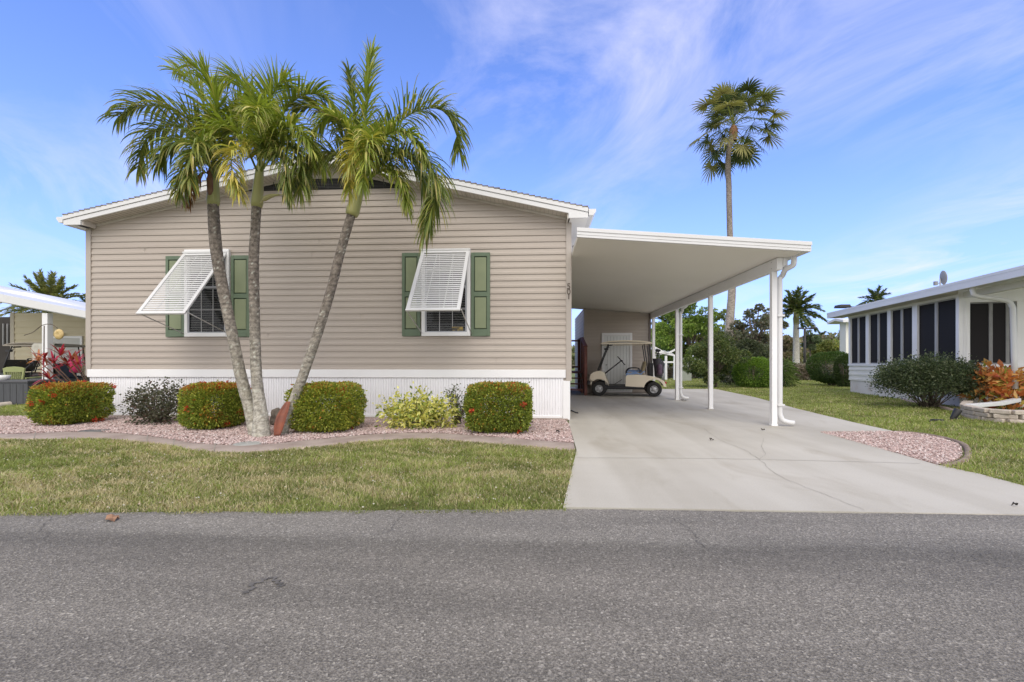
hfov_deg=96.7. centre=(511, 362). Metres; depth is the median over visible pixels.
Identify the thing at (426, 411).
variegated shrub
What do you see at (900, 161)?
sky
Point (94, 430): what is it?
meter lid
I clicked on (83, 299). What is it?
palm tree
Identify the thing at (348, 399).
clipped bush
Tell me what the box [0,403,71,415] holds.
grass
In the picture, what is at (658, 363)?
golf bag
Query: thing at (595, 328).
utility room
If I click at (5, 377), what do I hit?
bowl
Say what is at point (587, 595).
road
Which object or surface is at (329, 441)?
bed edging
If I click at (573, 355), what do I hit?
distant trees
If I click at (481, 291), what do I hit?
manufactured house
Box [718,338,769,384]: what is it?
dark shrub
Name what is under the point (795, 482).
driveway crack
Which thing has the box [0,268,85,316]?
palm tree
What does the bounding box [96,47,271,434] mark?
palm tree
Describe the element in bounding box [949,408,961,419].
garden spotlight
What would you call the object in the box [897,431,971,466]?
patch edging
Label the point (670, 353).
white pergola
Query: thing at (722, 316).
tree
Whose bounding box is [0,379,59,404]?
storage box
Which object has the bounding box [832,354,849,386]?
round bush
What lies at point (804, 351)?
street lamp
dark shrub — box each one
[682,331,753,386]
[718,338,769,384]
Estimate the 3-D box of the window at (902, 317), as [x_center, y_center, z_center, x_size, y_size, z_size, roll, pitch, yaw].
[11.077,-0.758,12.889,0.050,1.593,1.025,0,0,14]
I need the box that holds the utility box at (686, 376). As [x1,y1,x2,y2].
[682,370,691,380]
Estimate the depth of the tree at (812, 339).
49.67 m
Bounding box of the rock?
[270,408,279,424]
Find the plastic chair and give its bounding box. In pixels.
[3,367,41,378]
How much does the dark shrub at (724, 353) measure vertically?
2.414 m
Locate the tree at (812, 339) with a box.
[800,329,822,362]
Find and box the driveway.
[563,387,1023,515]
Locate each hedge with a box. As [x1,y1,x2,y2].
[657,366,699,377]
[783,363,833,379]
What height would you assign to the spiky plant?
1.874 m
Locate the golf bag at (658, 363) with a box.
[653,349,663,376]
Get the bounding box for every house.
[56,157,595,420]
[827,318,848,369]
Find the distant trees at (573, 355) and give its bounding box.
[572,345,659,368]
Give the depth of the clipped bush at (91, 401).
7.48 m
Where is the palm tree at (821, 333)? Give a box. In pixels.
[815,331,826,336]
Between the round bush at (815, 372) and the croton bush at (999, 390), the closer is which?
the croton bush at (999, 390)
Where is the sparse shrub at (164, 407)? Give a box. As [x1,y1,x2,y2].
[111,376,189,425]
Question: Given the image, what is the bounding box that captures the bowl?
[0,375,10,379]
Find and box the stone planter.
[960,400,1023,423]
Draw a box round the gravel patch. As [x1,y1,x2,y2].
[836,433,960,464]
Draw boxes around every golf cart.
[0,342,89,382]
[587,340,666,396]
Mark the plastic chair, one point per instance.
(14, 372)
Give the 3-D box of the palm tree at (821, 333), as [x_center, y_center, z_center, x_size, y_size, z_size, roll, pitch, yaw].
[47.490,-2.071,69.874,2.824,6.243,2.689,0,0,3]
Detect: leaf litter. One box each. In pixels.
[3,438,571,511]
[5,415,567,441]
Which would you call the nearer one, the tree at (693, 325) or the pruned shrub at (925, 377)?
the pruned shrub at (925, 377)
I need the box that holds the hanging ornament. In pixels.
[24,324,63,382]
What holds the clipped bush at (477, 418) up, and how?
on the gravel bed
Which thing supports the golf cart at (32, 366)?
on the neighbour slab
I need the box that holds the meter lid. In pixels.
[78,429,110,431]
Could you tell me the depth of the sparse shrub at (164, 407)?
7.66 m
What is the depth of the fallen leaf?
2.98 m
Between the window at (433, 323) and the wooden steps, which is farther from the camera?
the wooden steps
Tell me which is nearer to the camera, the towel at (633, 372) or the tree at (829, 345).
the towel at (633, 372)
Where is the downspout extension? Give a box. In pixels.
[965,398,1020,406]
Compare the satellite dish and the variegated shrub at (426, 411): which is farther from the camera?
the satellite dish
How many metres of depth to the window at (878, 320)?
14.05 m
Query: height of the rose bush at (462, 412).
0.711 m
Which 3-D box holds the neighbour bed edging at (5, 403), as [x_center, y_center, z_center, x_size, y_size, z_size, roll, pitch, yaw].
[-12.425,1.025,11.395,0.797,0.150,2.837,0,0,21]
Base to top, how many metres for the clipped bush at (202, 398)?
0.822 m
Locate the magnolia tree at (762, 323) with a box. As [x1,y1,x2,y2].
[724,303,789,377]
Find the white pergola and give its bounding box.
[651,347,674,379]
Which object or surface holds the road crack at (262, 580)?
on the road
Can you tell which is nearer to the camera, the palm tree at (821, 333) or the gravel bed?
the gravel bed
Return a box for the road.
[0,509,1023,681]
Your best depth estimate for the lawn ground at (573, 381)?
3.99 m
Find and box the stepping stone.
[233,441,261,445]
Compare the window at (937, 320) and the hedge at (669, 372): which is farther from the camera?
the hedge at (669, 372)
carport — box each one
[0,286,85,378]
[572,227,811,425]
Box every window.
[184,249,230,336]
[421,249,470,335]
[851,315,865,363]
[870,311,886,363]
[892,306,911,363]
[919,298,955,360]
[970,301,1015,363]
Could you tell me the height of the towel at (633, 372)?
0.312 m
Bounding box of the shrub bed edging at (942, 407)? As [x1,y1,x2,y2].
[901,398,952,410]
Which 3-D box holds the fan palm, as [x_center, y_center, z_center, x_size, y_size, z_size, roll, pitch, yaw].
[11.606,-6.714,23.777,5.108,15.656,4.859,0,0,3]
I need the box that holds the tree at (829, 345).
[807,339,839,363]
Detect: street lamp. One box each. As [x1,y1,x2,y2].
[797,327,817,362]
[834,304,861,307]
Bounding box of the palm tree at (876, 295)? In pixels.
[857,285,890,304]
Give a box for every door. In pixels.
[53,338,79,375]
[604,336,628,390]
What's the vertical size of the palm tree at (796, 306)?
7.134 m
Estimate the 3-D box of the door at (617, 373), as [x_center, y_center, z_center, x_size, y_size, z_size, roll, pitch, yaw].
[3.549,0.018,15.377,0.841,1.874,0.085,0,0,3]
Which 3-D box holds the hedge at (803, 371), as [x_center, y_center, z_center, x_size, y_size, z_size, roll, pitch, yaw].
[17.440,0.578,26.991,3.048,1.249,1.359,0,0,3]
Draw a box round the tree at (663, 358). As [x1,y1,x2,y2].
[651,325,673,367]
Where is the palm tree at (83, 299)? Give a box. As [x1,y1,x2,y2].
[79,293,85,301]
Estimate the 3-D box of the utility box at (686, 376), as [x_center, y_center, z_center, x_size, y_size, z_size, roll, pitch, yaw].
[9.751,0.720,25.750,0.700,0.660,0.540,0,0,3]
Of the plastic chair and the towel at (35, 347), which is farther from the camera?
the towel at (35, 347)
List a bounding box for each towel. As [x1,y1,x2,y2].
[31,343,57,360]
[626,370,644,375]
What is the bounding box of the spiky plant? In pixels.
[764,356,802,386]
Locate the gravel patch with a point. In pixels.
(913, 447)
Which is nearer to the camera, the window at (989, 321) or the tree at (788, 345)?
the window at (989, 321)
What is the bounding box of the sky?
[0,0,1023,346]
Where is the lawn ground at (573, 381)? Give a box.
[0,368,1023,512]
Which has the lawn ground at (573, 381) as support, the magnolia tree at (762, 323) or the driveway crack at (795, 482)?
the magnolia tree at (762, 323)
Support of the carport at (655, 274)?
on the driveway
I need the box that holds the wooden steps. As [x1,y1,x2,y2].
[570,337,587,394]
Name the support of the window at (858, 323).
in the sunroom
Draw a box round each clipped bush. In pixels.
[22,380,117,424]
[175,378,251,429]
[284,380,368,431]
[462,380,534,433]
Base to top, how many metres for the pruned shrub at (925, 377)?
1.399 m
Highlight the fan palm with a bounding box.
[687,77,791,382]
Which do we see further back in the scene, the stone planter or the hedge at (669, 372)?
the hedge at (669, 372)
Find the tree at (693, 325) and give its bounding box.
[651,302,718,368]
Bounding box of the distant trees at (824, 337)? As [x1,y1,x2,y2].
[691,331,839,365]
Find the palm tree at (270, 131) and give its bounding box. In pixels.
[186,53,347,436]
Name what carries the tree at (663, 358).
on the lawn ground at (573, 381)
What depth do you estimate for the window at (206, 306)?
8.59 m
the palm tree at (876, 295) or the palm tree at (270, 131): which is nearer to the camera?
the palm tree at (270, 131)
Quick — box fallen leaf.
[105,514,119,521]
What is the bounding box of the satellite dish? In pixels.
[933,270,947,285]
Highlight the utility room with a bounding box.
[575,309,650,392]
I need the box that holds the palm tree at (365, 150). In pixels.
[280,35,473,434]
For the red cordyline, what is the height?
1.456 m
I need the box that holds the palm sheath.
[274,401,289,435]
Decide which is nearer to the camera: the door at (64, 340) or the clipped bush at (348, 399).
the clipped bush at (348, 399)
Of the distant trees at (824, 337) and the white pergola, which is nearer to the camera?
the white pergola
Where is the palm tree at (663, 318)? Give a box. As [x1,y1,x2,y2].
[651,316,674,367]
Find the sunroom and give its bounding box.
[827,265,1023,407]
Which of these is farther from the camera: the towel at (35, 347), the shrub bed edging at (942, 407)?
the towel at (35, 347)
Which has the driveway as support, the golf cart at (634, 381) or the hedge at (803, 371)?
the golf cart at (634, 381)
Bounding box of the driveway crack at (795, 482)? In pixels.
[704,428,863,509]
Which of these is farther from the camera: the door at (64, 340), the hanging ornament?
the door at (64, 340)
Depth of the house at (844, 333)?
24.12 m
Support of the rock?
on the gravel bed
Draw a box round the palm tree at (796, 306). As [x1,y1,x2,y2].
[769,285,827,363]
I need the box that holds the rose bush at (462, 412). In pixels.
[443,383,467,423]
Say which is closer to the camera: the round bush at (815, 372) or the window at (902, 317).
the window at (902, 317)
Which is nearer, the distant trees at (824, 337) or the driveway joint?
the driveway joint
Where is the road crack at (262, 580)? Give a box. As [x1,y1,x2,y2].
[242,576,285,592]
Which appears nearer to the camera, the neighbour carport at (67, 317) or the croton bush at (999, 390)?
the croton bush at (999, 390)
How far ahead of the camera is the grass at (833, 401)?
8.46 m
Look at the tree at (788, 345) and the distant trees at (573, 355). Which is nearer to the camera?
the tree at (788, 345)
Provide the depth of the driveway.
4.51 m
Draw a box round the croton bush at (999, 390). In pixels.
[956,358,1023,409]
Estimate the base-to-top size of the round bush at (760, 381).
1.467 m
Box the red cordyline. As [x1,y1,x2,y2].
[28,344,87,396]
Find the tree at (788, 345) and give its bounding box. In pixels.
[768,334,801,362]
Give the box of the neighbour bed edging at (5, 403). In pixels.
[0,401,11,406]
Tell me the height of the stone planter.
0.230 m
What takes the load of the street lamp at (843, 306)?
on the lawn ground at (573, 381)
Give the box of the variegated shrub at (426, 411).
[372,381,463,430]
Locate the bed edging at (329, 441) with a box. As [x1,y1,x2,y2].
[0,432,574,452]
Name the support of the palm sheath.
on the gravel bed
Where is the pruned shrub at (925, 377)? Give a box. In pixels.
[865,350,1001,407]
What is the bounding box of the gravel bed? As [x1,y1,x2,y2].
[16,421,572,444]
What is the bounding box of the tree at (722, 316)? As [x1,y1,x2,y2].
[691,309,745,357]
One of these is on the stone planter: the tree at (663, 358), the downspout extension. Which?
the downspout extension
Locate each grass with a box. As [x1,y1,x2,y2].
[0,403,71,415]
[651,378,1023,484]
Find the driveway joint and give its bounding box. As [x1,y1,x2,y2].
[714,458,896,462]
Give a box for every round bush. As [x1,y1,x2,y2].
[731,356,769,387]
[805,350,848,385]
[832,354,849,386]

